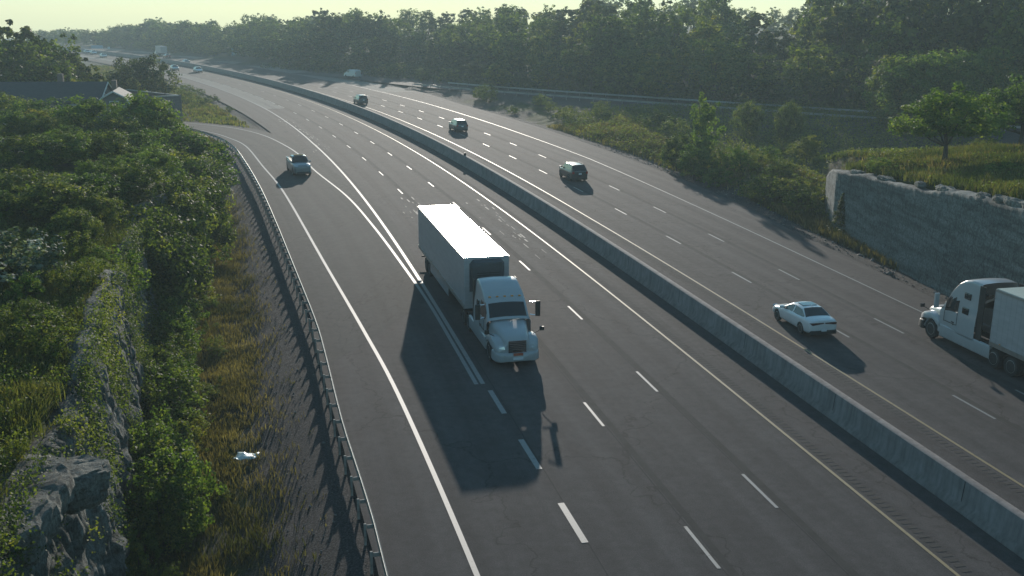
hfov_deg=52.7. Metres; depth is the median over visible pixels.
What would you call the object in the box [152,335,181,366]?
shrub
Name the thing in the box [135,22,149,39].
tree
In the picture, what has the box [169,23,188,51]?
tree
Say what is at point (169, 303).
shrub
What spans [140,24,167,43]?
tree
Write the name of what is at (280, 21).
tree
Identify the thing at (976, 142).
shrub
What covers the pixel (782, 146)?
shrub
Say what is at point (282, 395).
gravel stones
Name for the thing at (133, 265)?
shrub
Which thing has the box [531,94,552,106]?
shrub
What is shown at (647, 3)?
tree
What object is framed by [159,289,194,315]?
shrub
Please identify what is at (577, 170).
sport utility vehicle
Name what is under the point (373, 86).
road merge lane
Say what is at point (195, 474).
shrub
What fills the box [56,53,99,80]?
tree
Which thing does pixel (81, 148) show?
tree
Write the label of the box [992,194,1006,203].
rock slab
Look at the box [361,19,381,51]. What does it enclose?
tree
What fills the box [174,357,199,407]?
shrub
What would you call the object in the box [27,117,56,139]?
tree
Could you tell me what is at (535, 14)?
tree
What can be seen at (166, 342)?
shrub
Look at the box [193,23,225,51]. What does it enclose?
tree
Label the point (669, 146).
bush
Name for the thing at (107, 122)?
tree
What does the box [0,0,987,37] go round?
sky
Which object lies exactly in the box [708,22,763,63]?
tree
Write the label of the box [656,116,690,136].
shrub
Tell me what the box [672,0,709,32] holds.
tree
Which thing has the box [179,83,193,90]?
shrub
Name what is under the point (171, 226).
tree
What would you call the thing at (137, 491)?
shrub
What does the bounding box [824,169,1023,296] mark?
rock face
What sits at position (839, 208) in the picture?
tree
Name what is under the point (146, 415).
shrub
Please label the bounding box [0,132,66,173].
tree
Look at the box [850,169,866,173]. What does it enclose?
rock slab
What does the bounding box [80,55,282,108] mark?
road
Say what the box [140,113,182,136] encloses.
tree
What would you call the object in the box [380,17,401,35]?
tree
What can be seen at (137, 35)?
tree
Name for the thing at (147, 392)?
shrub
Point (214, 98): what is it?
shrub
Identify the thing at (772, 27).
tree
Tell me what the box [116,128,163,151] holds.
tree
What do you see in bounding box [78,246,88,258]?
shrub
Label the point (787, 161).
shrub
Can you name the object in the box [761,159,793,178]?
shrub
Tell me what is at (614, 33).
tree
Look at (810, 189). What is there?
shrub
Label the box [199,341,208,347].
shrub
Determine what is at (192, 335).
shrub
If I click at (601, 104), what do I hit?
shrub
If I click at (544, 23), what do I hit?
tree
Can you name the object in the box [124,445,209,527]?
shrub
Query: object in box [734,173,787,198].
shrub
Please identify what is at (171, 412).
shrub
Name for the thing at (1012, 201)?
rock slab
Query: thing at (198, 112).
triangle dry grass
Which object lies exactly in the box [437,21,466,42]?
tree
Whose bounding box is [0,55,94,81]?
tree
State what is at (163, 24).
tree
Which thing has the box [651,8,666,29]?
tree
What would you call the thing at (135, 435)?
shrub
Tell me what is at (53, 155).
tree
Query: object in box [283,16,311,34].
tree
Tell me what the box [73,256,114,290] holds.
shrub
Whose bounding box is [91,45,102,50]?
road sign
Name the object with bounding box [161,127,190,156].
tree
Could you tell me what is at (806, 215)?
rock base weeds
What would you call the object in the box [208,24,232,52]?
tree
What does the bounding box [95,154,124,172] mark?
tree
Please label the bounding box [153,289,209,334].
shrub
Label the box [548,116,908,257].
roadside grass
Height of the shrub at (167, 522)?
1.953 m
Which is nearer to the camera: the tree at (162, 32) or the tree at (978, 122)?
the tree at (978, 122)
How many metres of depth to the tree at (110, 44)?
477.67 m
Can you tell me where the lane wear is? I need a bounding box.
[79,50,1023,575]
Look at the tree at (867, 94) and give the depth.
144.23 m
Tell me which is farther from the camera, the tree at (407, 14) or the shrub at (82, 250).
the tree at (407, 14)
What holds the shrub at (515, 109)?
on the ground at (328, 483)
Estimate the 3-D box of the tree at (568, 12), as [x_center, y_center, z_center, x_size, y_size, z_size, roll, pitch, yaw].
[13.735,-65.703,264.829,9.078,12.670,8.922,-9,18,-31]
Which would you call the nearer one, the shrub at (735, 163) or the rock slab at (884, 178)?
the rock slab at (884, 178)
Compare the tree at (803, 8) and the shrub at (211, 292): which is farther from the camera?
the tree at (803, 8)
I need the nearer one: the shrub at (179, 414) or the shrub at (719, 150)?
the shrub at (179, 414)
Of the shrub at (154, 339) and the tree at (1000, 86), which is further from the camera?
the tree at (1000, 86)
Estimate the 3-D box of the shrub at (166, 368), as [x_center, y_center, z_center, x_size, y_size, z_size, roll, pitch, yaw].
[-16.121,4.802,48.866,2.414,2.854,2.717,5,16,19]
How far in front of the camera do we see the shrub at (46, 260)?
45.16 m
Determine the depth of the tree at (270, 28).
364.07 m
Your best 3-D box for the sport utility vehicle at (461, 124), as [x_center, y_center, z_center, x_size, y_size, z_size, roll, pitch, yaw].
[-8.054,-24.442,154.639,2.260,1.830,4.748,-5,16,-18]
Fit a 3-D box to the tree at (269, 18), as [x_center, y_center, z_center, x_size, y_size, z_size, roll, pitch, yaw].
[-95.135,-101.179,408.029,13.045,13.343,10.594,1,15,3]
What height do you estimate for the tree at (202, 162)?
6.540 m
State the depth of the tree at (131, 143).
88.30 m
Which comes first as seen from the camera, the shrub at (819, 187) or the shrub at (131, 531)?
the shrub at (131, 531)
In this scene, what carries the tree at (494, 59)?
on the ground at (328, 483)
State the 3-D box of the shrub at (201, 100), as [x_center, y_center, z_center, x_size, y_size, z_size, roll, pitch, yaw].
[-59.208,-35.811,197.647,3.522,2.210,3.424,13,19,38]
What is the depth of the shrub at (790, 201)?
93.80 m
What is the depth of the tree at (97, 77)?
156.43 m
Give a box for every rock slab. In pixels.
[0,453,74,566]
[65,454,111,514]
[105,307,117,330]
[111,285,123,302]
[116,271,126,286]
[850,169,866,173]
[877,175,895,181]
[914,181,925,188]
[935,184,954,190]
[976,191,991,197]
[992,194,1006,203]
[1003,196,1023,206]
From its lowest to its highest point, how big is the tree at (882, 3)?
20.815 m
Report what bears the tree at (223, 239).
on the ground at (328, 483)
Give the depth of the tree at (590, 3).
255.57 m
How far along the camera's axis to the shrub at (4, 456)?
26.90 m
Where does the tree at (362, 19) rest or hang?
on the ground at (328, 483)
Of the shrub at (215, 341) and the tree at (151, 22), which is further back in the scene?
the tree at (151, 22)
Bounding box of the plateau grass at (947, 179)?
[811,143,1023,199]
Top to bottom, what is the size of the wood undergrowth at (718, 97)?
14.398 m
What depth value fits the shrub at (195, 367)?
50.26 m
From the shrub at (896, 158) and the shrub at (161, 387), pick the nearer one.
the shrub at (161, 387)
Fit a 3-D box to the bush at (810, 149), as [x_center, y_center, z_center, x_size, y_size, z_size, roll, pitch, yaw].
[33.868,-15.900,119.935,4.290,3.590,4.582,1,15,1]
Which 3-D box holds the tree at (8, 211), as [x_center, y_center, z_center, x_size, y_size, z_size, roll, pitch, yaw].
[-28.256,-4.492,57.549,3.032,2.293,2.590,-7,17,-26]
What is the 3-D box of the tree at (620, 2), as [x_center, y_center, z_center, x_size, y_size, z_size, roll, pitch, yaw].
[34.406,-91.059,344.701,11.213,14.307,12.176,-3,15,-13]
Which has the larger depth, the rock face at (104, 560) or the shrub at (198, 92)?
the shrub at (198, 92)
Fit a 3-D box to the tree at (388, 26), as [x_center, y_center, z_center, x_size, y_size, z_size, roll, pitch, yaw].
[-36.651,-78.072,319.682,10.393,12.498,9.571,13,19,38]
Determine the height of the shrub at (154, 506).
3.108 m
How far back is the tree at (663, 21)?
216.82 m
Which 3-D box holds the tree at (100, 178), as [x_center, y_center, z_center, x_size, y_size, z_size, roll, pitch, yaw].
[-25.386,-5.692,62.892,4.574,2.919,5.354,2,15,8]
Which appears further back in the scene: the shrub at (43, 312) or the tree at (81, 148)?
the tree at (81, 148)
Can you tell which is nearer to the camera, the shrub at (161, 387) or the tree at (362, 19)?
the shrub at (161, 387)
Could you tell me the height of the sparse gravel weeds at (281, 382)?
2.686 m
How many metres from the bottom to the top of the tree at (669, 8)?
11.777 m
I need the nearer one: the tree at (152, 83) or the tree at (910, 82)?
the tree at (910, 82)
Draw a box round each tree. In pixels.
[0,19,43,74]
[0,36,38,81]
[0,37,68,81]
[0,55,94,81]
[0,90,57,138]
[0,107,41,135]
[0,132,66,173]
[0,150,30,180]
[0,164,67,204]
[0,175,108,224]
[0,182,40,219]
[0,189,28,219]
[1,96,65,138]
[15,33,55,70]
[18,149,55,175]
[21,108,58,136]
[21,143,66,172]
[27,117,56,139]
[30,129,95,166]
[39,106,94,126]
[40,30,48,41]
[41,207,94,245]
[43,126,70,143]
[44,33,83,73]
[45,117,74,134]
[46,30,59,42]
[48,170,76,180]
[50,124,83,134]
[50,206,104,244]
[51,93,122,134]
[52,173,137,206]
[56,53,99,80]
[57,27,73,44]
[67,132,97,153]
[70,191,129,224]
[71,68,109,82]
[72,173,100,186]
[73,159,108,176]
[74,128,137,162]
[78,29,91,44]
[82,114,148,138]
[87,30,98,44]
[91,158,167,201]
[95,29,111,46]
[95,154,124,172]
[96,132,140,157]
[102,53,181,93]
[107,42,118,47]
[107,119,165,146]
[108,31,126,45]
[108,139,176,166]
[108,157,141,176]
[110,29,122,45]
[110,89,193,153]
[115,23,130,32]
[115,150,150,165]
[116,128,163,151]
[116,197,215,307]
[116,213,209,314]
[118,166,142,192]
[119,26,132,42]
[129,150,187,188]
[130,23,145,44]
[133,29,141,47]
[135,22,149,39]
[137,146,169,171]
[140,18,162,32]
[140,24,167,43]
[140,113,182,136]
[141,185,219,261]
[144,36,162,49]
[147,125,241,193]
[149,27,166,42]
[151,179,219,235]
[153,26,180,45]
[154,36,171,48]
[159,20,171,28]
[160,141,233,193]
[160,174,237,263]
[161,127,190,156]
[164,175,191,188]
[165,40,182,52]
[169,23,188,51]
[170,20,190,31]
[174,159,209,189]
[180,25,201,49]
[182,169,236,257]
[187,22,204,40]
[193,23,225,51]
[205,20,220,27]
[205,22,227,46]
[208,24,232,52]
[219,40,231,54]
[226,20,245,37]
[228,21,254,51]
[238,35,268,58]
[240,13,265,41]
[251,17,280,40]
[252,14,287,31]
[260,21,284,36]
[267,19,285,34]
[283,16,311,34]
[283,19,305,48]
[289,19,316,54]
[310,8,331,27]
[312,13,347,57]
[314,16,322,49]
[315,17,354,57]
[340,55,363,69]
[341,8,368,46]
[344,14,370,50]
[348,36,379,65]
[353,15,364,49]
[361,10,387,37]
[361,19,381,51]
[375,15,402,35]
[376,15,412,53]
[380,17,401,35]
[397,8,420,31]
[398,26,429,50]
[401,28,430,59]
[412,10,443,34]
[424,27,454,61]
[434,11,455,32]
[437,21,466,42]
[440,19,475,62]
[457,8,476,25]
[463,12,492,41]
[465,20,497,65]
[473,6,494,29]
[485,32,502,72]
[486,3,527,38]
[486,29,530,79]
[487,9,530,67]
[493,6,510,19]
[513,7,529,30]
[523,15,564,64]
[523,29,560,82]
[528,4,555,36]
[530,11,542,18]
[546,19,574,69]
[549,6,578,48]
[557,28,593,85]
[571,0,606,42]
[573,0,617,70]
[581,0,611,16]
[583,11,642,86]
[601,0,632,25]
[614,0,670,65]
[620,0,659,41]
[644,0,707,75]
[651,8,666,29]
[653,16,691,48]
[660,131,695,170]
[662,2,686,34]
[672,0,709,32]
[672,14,725,92]
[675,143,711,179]
[689,92,726,157]
[694,0,747,54]
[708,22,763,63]
[728,8,745,26]
[729,99,766,138]
[734,11,776,63]
[739,6,760,31]
[758,27,801,76]
[762,7,783,32]
[771,98,805,141]
[773,41,851,106]
[777,8,802,31]
[782,16,817,56]
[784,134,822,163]
[786,0,874,66]
[800,3,823,15]
[807,0,877,100]
[817,183,825,205]
[824,192,846,233]
[843,11,927,106]
[852,0,954,62]
[860,52,924,122]
[863,51,934,117]
[865,54,912,125]
[874,53,954,122]
[880,49,962,120]
[886,82,1017,162]
[905,49,994,123]
[912,0,989,54]
[927,47,998,117]
[940,45,1015,118]
[961,58,1012,116]
[975,55,1023,106]
[977,72,1023,144]
[984,51,1023,90]
[996,52,1014,88]
[1002,60,1023,125]
[1004,50,1023,102]
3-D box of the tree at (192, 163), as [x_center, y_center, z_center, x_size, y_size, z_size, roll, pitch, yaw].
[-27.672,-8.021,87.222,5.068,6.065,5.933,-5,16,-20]
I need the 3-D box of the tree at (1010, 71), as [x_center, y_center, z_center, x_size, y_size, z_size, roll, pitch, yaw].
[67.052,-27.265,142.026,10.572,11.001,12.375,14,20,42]
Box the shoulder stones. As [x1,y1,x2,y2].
[595,145,993,298]
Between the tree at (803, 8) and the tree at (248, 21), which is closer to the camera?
the tree at (803, 8)
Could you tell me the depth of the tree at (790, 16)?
354.62 m
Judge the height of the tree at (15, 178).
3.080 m
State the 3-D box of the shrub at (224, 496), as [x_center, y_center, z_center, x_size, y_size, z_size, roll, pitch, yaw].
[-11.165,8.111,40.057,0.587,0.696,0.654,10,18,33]
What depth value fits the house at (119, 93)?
128.92 m
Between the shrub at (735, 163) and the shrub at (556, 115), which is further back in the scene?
the shrub at (556, 115)
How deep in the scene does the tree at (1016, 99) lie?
90.24 m
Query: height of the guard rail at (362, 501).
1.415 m
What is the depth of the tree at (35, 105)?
108.30 m
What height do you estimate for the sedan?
1.505 m
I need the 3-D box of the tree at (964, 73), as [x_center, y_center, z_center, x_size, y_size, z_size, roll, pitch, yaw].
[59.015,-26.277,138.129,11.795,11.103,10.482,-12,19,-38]
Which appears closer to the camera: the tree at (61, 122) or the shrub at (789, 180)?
the tree at (61, 122)
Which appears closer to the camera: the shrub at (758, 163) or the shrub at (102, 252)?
the shrub at (102, 252)
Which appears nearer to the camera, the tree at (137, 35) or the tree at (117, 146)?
the tree at (117, 146)
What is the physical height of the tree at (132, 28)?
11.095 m
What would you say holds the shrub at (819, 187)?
on the ground at (328, 483)
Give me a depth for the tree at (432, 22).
335.23 m
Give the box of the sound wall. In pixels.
[125,89,182,121]
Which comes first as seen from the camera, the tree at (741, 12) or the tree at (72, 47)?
the tree at (72, 47)
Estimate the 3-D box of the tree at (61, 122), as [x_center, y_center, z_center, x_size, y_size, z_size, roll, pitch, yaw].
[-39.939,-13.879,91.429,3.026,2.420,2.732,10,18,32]
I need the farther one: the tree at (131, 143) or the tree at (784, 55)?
the tree at (784, 55)
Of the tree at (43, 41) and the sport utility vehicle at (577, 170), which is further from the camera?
the tree at (43, 41)
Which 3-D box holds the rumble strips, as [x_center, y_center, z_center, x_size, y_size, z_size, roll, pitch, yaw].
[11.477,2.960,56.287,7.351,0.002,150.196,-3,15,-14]
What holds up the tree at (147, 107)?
on the ground at (328, 483)
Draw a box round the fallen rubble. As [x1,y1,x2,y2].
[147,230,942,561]
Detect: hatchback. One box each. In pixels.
[170,65,178,69]
[193,67,201,72]
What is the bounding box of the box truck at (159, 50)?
[155,46,166,55]
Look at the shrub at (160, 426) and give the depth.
40.48 m
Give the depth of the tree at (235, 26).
426.75 m
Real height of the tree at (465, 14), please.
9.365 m
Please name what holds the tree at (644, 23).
on the ground at (328, 483)
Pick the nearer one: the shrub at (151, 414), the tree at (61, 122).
the shrub at (151, 414)
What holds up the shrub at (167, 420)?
on the ground at (328, 483)
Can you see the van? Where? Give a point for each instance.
(353, 73)
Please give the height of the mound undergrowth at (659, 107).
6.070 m
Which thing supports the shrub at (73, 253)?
on the ground at (328, 483)
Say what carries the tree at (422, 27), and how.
on the ground at (328, 483)
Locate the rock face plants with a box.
[0,213,165,575]
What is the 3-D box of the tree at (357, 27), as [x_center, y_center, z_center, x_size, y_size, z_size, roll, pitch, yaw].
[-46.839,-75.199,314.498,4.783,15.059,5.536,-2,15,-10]
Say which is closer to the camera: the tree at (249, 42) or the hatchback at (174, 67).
the hatchback at (174, 67)
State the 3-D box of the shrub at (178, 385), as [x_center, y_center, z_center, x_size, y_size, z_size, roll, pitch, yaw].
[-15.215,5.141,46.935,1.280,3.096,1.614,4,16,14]
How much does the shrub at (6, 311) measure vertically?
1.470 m
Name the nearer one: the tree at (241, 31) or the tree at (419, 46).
the tree at (419, 46)
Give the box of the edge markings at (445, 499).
[93,57,922,575]
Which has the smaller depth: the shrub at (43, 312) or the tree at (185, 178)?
the shrub at (43, 312)
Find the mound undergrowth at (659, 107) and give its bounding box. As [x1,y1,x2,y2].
[559,97,1003,213]
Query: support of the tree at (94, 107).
on the ground at (328, 483)
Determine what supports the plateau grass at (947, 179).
on the ground at (328, 483)
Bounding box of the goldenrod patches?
[0,213,100,506]
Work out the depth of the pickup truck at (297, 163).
112.38 m
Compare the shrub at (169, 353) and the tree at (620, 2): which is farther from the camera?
the tree at (620, 2)
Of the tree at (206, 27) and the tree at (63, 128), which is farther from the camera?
the tree at (206, 27)
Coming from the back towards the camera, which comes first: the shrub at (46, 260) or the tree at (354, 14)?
the tree at (354, 14)
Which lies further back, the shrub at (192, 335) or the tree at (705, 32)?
the tree at (705, 32)
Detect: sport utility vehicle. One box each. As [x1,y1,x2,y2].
[353,94,367,103]
[449,118,467,131]
[559,161,587,180]
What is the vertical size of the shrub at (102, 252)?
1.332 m
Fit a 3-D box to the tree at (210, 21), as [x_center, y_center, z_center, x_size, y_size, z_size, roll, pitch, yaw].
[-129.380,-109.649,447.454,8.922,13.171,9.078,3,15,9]
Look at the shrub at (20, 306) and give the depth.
38.97 m
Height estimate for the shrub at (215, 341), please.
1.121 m
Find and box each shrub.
[0,226,72,284]
[0,258,10,274]
[0,299,48,326]
[0,308,80,350]
[0,447,14,476]
[0,507,18,556]
[1,432,31,465]
[3,270,45,303]
[4,295,66,323]
[20,300,66,321]
[31,332,72,361]
[33,263,80,288]
[38,238,62,249]
[51,266,95,299]
[58,230,101,261]
[60,261,100,284]
[68,251,85,260]
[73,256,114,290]
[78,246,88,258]
[78,256,107,271]
[84,244,109,259]
[91,243,154,303]
[117,501,140,545]
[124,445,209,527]
[124,471,200,547]
[127,422,172,472]
[127,467,205,541]
[129,416,196,478]
[129,437,181,492]
[129,479,146,508]
[136,445,154,483]
[136,474,204,552]
[138,335,158,366]
[138,414,195,443]
[139,342,191,398]
[139,366,215,430]
[142,325,169,364]
[142,360,173,403]
[142,406,166,425]
[142,429,197,475]
[142,439,226,532]
[144,401,174,440]
[145,359,196,404]
[145,404,178,435]
[146,308,203,364]
[146,408,164,432]
[148,333,203,372]
[150,381,173,406]
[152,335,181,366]
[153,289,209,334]
[154,293,199,334]
[154,319,201,354]
[154,348,202,377]
[154,513,185,559]
[154,561,183,575]
[157,357,204,394]
[157,372,192,410]
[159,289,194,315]
[163,339,184,367]
[166,304,185,337]
[166,306,187,335]
[170,397,201,432]
[170,410,210,452]
[171,88,197,101]
[172,333,186,352]
[173,300,207,320]
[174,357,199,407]
[174,418,198,464]
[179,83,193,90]
[191,87,205,94]
[192,277,222,305]
[194,95,211,103]
[195,381,218,399]
[199,294,219,308]
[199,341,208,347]
[202,320,209,331]
[204,335,227,350]
[205,343,228,358]
[208,94,220,101]
[213,488,232,502]
[472,82,498,98]
[479,91,497,101]
[506,105,519,113]
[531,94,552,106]
[544,102,558,112]
[552,105,576,119]
[589,100,612,111]
[591,105,611,116]
[598,111,611,119]
[637,107,673,126]
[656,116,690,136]
[663,115,686,127]
[706,145,732,163]
[716,146,748,168]
[729,150,753,171]
[732,142,761,161]
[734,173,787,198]
[747,151,773,168]
[753,145,781,160]
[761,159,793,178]
[772,173,812,202]
[774,142,795,158]
[775,157,796,170]
[781,186,823,209]
[797,186,818,200]
[805,183,824,200]
[807,191,827,212]
[863,156,896,171]
[886,150,915,165]
[967,138,994,145]
[981,160,1021,171]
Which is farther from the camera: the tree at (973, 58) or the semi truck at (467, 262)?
the tree at (973, 58)
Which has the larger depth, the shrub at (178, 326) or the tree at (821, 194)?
the tree at (821, 194)
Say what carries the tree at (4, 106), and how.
on the ground at (328, 483)
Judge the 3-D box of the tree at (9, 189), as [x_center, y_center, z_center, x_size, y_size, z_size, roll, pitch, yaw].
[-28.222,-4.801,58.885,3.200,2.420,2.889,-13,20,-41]
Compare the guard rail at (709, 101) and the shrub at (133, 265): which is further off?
the guard rail at (709, 101)
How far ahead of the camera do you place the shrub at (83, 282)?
43.48 m
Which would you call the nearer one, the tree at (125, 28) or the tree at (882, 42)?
the tree at (882, 42)
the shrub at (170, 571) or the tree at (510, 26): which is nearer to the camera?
the shrub at (170, 571)
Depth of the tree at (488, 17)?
302.17 m
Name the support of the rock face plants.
on the rock face at (104, 560)
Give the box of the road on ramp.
[236,68,1020,130]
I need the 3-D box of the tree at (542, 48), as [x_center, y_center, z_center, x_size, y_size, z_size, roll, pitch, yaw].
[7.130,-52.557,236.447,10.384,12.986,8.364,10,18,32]
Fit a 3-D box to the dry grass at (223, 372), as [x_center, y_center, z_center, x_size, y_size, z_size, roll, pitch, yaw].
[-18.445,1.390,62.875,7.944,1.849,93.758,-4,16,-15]
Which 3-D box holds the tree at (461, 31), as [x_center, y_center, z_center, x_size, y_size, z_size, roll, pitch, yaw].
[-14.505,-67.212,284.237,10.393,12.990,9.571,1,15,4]
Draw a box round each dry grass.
[88,65,246,150]
[134,191,327,575]
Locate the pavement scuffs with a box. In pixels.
[280,120,545,258]
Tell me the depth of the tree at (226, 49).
380.11 m
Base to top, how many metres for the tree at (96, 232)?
2.420 m
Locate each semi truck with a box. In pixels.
[418,205,543,362]
[918,278,1023,376]
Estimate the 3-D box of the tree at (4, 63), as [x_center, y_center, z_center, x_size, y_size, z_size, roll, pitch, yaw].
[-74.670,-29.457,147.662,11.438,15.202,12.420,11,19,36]
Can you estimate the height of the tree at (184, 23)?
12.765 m
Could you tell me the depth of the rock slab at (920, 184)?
71.52 m
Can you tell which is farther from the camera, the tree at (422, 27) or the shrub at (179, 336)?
the tree at (422, 27)
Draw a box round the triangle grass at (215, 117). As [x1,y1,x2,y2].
[91,65,248,150]
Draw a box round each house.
[0,74,111,125]
[97,80,134,123]
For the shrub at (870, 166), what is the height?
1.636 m
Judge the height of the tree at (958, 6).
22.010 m
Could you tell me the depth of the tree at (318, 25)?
334.30 m
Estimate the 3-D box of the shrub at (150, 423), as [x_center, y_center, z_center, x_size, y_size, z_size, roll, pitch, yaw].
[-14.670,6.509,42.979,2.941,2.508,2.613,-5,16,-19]
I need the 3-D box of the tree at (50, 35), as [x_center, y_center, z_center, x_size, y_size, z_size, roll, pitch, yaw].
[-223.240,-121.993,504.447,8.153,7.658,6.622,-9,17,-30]
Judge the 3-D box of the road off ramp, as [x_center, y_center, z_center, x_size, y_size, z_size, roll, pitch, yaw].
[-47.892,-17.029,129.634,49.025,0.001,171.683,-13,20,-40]
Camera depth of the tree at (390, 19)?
330.94 m
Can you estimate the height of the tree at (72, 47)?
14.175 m
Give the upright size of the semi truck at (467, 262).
4.108 m
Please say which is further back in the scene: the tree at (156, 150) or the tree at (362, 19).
the tree at (362, 19)
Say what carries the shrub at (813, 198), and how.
on the ground at (328, 483)
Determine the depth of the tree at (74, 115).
98.16 m
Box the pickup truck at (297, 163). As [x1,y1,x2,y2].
[286,154,310,174]
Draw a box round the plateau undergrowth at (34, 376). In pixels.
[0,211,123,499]
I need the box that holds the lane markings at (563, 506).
[169,60,1023,568]
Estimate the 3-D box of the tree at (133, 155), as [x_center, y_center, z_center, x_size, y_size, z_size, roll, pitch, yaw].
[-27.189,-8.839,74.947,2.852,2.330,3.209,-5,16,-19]
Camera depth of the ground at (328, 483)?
55.51 m
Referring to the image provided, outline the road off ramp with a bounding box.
[180,121,429,367]
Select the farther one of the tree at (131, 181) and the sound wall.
the sound wall
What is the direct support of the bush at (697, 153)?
on the ground at (328, 483)
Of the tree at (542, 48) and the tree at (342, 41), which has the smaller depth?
the tree at (542, 48)
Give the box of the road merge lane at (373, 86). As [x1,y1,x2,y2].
[75,46,416,92]
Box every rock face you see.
[0,171,209,575]
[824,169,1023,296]
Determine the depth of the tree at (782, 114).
138.25 m
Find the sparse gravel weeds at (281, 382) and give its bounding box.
[212,159,326,570]
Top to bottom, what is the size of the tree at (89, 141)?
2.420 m
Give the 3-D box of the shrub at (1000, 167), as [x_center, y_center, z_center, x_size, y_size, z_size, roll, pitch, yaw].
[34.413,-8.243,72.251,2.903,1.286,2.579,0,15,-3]
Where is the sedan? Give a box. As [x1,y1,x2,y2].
[772,301,836,334]
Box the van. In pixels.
[344,69,360,77]
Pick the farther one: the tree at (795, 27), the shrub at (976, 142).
the tree at (795, 27)
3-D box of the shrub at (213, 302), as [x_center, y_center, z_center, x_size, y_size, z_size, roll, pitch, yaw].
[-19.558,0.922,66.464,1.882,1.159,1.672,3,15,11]
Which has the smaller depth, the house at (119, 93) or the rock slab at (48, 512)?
the rock slab at (48, 512)
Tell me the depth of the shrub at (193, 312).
60.37 m
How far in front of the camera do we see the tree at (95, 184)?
64.45 m
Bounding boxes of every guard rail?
[190,129,388,575]
[414,83,1020,127]
[448,82,1016,121]
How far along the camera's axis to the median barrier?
50.13 m
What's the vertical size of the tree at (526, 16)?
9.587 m
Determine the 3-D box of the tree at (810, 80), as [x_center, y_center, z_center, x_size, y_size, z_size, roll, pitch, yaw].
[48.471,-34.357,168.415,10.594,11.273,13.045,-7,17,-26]
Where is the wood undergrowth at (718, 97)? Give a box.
[260,39,930,110]
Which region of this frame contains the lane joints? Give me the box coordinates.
[87,54,1023,575]
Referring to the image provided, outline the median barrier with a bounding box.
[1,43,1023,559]
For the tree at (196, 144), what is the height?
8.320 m
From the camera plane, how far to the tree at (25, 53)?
153.88 m
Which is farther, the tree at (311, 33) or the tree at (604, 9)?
the tree at (311, 33)
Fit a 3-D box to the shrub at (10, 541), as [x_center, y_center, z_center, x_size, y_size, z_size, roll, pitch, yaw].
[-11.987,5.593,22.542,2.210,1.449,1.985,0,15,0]
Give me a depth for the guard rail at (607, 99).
186.19 m
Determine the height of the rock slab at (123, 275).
0.900 m
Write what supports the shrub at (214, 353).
on the ground at (328, 483)
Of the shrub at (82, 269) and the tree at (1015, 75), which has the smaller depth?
the shrub at (82, 269)
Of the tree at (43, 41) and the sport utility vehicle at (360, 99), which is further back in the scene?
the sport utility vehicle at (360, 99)
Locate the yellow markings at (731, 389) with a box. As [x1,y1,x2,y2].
[89,53,1023,575]
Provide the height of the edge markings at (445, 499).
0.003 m
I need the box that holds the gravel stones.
[213,152,366,575]
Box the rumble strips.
[429,157,1023,575]
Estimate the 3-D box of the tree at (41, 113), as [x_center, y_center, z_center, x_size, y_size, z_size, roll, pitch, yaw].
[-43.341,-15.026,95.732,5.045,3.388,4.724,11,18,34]
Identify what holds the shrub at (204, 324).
on the ground at (328, 483)
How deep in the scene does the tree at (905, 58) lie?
141.26 m
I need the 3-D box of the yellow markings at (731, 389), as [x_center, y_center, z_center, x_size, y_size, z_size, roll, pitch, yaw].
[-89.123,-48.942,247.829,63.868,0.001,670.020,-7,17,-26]
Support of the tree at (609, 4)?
on the ground at (328, 483)
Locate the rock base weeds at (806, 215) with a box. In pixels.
[749,179,898,270]
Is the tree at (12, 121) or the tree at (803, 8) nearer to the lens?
the tree at (12, 121)
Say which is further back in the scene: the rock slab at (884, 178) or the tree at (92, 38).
the tree at (92, 38)
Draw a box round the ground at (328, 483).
[0,25,1023,575]
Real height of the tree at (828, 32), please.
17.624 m
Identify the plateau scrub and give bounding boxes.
[840,141,1023,193]
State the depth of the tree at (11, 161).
70.68 m
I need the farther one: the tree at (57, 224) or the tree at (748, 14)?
the tree at (748, 14)
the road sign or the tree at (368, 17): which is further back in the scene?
the road sign
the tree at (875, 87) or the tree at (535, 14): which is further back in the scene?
the tree at (535, 14)
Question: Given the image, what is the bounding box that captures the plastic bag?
[233,452,258,459]
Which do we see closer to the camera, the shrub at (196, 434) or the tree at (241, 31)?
the shrub at (196, 434)
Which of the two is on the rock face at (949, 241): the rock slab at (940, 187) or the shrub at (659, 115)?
the rock slab at (940, 187)
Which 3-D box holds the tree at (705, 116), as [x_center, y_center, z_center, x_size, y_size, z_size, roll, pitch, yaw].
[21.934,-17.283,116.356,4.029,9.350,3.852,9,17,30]

